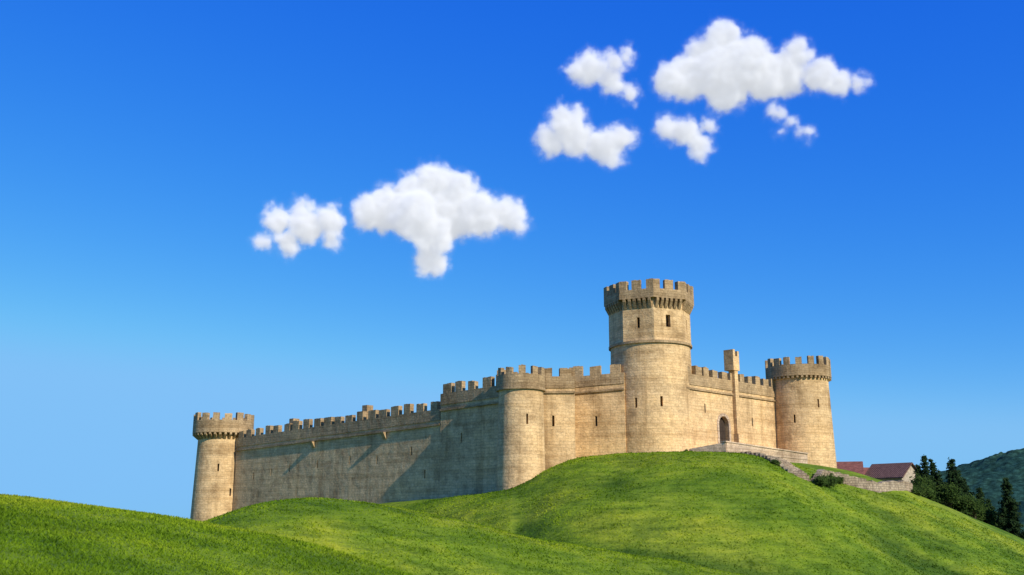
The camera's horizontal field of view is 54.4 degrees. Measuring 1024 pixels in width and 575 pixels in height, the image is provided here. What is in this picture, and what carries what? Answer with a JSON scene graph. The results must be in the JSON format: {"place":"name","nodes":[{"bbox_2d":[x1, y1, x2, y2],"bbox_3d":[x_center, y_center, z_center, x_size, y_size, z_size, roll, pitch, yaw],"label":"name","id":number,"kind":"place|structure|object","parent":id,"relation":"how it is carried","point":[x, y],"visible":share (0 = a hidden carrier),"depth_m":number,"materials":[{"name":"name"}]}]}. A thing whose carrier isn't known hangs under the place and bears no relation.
{"place":"outdoors","nodes":[
{"label":"outdoors","id":0,"kind":"place"},
{"bbox_2d":[0,451,1023,574],"bbox_3d":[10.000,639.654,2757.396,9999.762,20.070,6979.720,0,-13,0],"label":"grass hill","id":1,"kind":"structure","parent":0,"point":[706,482],"depth_m":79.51,"materials":[{"name":"green plant"}]},
{"bbox_2d":[190,278,836,520],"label":"stone castle","id":2,"kind":"structure","parent":1,"relation":"on","point":[654,390],"depth_m":120.14,"materials":[{"name":"beige stone"}]},
{"bbox_2d":[719,418,725,442],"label":"gate door","id":3,"kind":"structure","parent":2,"relation":"in","point":[721,423],"depth_m":123.97,"materials":[{"name":"brown wood"}]},
{"bbox_2d":[740,451,808,480],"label":"stone steps","id":4,"kind":"structure","parent":1,"relation":"on","point":[786,465],"depth_m":103.84,"materials":[{"name":"grey stone"}]},
{"bbox_2d":[769,458,780,465],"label":"bush","id":5,"kind":"object","parent":1,"relation":"on","point":[775,462],"visible":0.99,"depth_m":102.03,"materials":[{"name":"green plant"}]},
{"bbox_2d":[813,474,827,486],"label":"bush","id":6,"kind":"object","parent":1,"relation":"on","point":[819,481],"visible":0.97,"depth_m":98.76,"materials":[{"name":"green plant"}]},
{"bbox_2d":[819,474,838,487],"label":"bush","id":7,"kind":"object","parent":1,"relation":"on","point":[831,481],"visible":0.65,"depth_m":100.86,"materials":[{"name":"green plant"}]},
{"bbox_2d":[826,473,839,482],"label":"bush","id":8,"kind":"object","parent":1,"relation":"on","point":[830,475],"visible":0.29,"depth_m":103.14,"materials":[{"name":"green plant"}]},
{"bbox_2d":[834,476,844,483],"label":"bush","id":9,"kind":"object","parent":1,"relation":"on","point":[841,480],"visible":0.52,"depth_m":104.87,"materials":[{"name":"green plant"}]},
{"bbox_2d":[809,469,912,492],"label":"rubble retaining wall","id":10,"kind":"structure","parent":1,"relation":"on","point":[883,486],"depth_m":107.13,"materials":[{"name":"stone"}]},
{"bbox_2d":[879,465,914,482],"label":"walls","id":11,"kind":"structure","parent":1,"relation":"on","point":[909,473],"depth_m":149.79,"materials":[{"name":"beige paint"}]},
{"bbox_2d":[865,462,916,478],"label":"roof","id":12,"kind":"structure","parent":11,"relation":"on","point":[888,470],"depth_m":151.22,"materials":[{"name":"brown tile"}]},
{"bbox_2d":[909,487,923,495],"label":"bush","id":13,"kind":"object","parent":1,"relation":"on","point":[916,491],"visible":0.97,"depth_m":113.28,"materials":[{"name":"green plant"}]},
{"bbox_2d":[913,464,921,478],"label":"conifer tree","id":14,"kind":"object","parent":1,"relation":"on","point":[917,468],"visible":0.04,"depth_m":140.71,"materials":[{"name":"green plant"}]},
{"bbox_2d":[908,473,936,496],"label":"broadleaf tree","id":15,"kind":"object","parent":1,"relation":"on","point":[918,479],"visible":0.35,"depth_m":130.83,"materials":[{"name":"green plant"}]},
{"bbox_2d":[912,483,933,497],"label":"bush","id":16,"kind":"object","parent":1,"relation":"on","point":[925,492],"visible":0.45,"depth_m":117.18,"materials":[{"name":"green plant"}]},
{"bbox_2d":[918,454,942,501],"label":"conifer tree","id":17,"kind":"object","parent":1,"relation":"on","point":[924,471],"visible":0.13,"depth_m":135.76,"materials":[{"name":"green plant"}]},
{"bbox_2d":[924,486,937,500],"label":"bush","id":18,"kind":"object","parent":1,"relation":"on","point":[931,496],"visible":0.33,"depth_m":120.00,"materials":[{"name":"green plant"}]},
{"bbox_2d":[928,459,941,493],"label":"conifer tree","id":19,"kind":"object","parent":1,"relation":"on","point":[933,469],"visible":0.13,"depth_m":137.47,"materials":[{"name":"green plant"}]},
{"bbox_2d":[931,479,968,510],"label":"broadleaf tree","id":20,"kind":"object","parent":1,"relation":"on","point":[948,494],"visible":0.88,"depth_m":129.65,"materials":[{"name":"green plant"}]},
{"bbox_2d":[939,457,967,509],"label":"conifer tree","id":21,"kind":"object","parent":1,"relation":"on","point":[953,474],"visible":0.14,"depth_m":134.29,"materials":[{"name":"green plant"}]},
{"bbox_2d":[958,470,970,497],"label":"conifer tree","id":22,"kind":"object","parent":1,"relation":"on","point":[965,488],"visible":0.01,"depth_m":135.85,"materials":[{"name":"green plant"}]},
{"bbox_2d":[963,478,974,496],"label":"conifer tree","id":23,"kind":"object","parent":1,"relation":"on","point":[970,492],"visible":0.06,"depth_m":137.94,"materials":[{"name":"green plant"}]},
{"bbox_2d":[953,493,990,520],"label":"broadleaf tree","id":24,"kind":"object","parent":1,"relation":"on","point":[974,508],"visible":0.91,"depth_m":129.13,"materials":[{"name":"green plant"}]},
{"bbox_2d":[974,487,988,510],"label":"conifer tree","id":25,"kind":"object","parent":1,"relation":"on","point":[980,495],"visible":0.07,"depth_m":136.92,"materials":[{"name":"green plant"}]},
{"bbox_2d":[976,500,997,526],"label":"broadleaf tree","id":26,"kind":"object","parent":1,"relation":"on","point":[990,516],"visible":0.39,"depth_m":131.54,"materials":[{"name":"green plant"}]},
{"bbox_2d":[985,499,999,527],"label":"conifer tree","id":27,"kind":"object","parent":1,"relation":"on","point":[988,501],"visible":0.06,"depth_m":138.62,"materials":[{"name":"green plant"}]},
{"bbox_2d":[995,477,1023,538],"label":"conifer tree","id":28,"kind":"object","parent":1,"relation":"on","point":[1008,516],"visible":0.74,"depth_m":129.23,"materials":[{"name":"green plant"}]},
{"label":"walls","id":29,"kind":"object","parent":1,"relation":"on","visible":0},
{"bbox_2d":[837,461,863,474],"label":"roof","id":30,"kind":"structure","parent":29,"relation":"on","point":[855,466],"depth_m":154.26,"materials":[{"name":"tile"}]},
{"bbox_2d":[0,0,1023,518],"label":"sky","id":31,"kind":"structure","parent":0,"point":[276,212],"materials":[{"name":"blue"}]},
{"bbox_2d":[938,448,1023,508],"bbox_3d":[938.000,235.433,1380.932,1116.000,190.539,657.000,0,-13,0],"label":"forested mountain","id":32,"kind":"structure","parent":0,"point":[987,475],"depth_m":1299.88,"materials":[{"name":"green plant"}]},
{"bbox_2d":[994,501,1023,530],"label":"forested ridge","id":33,"kind":"structure","parent":0,"point":[1021,510],"depth_m":662.49,"materials":[{"name":"teal plant"}]}
]}

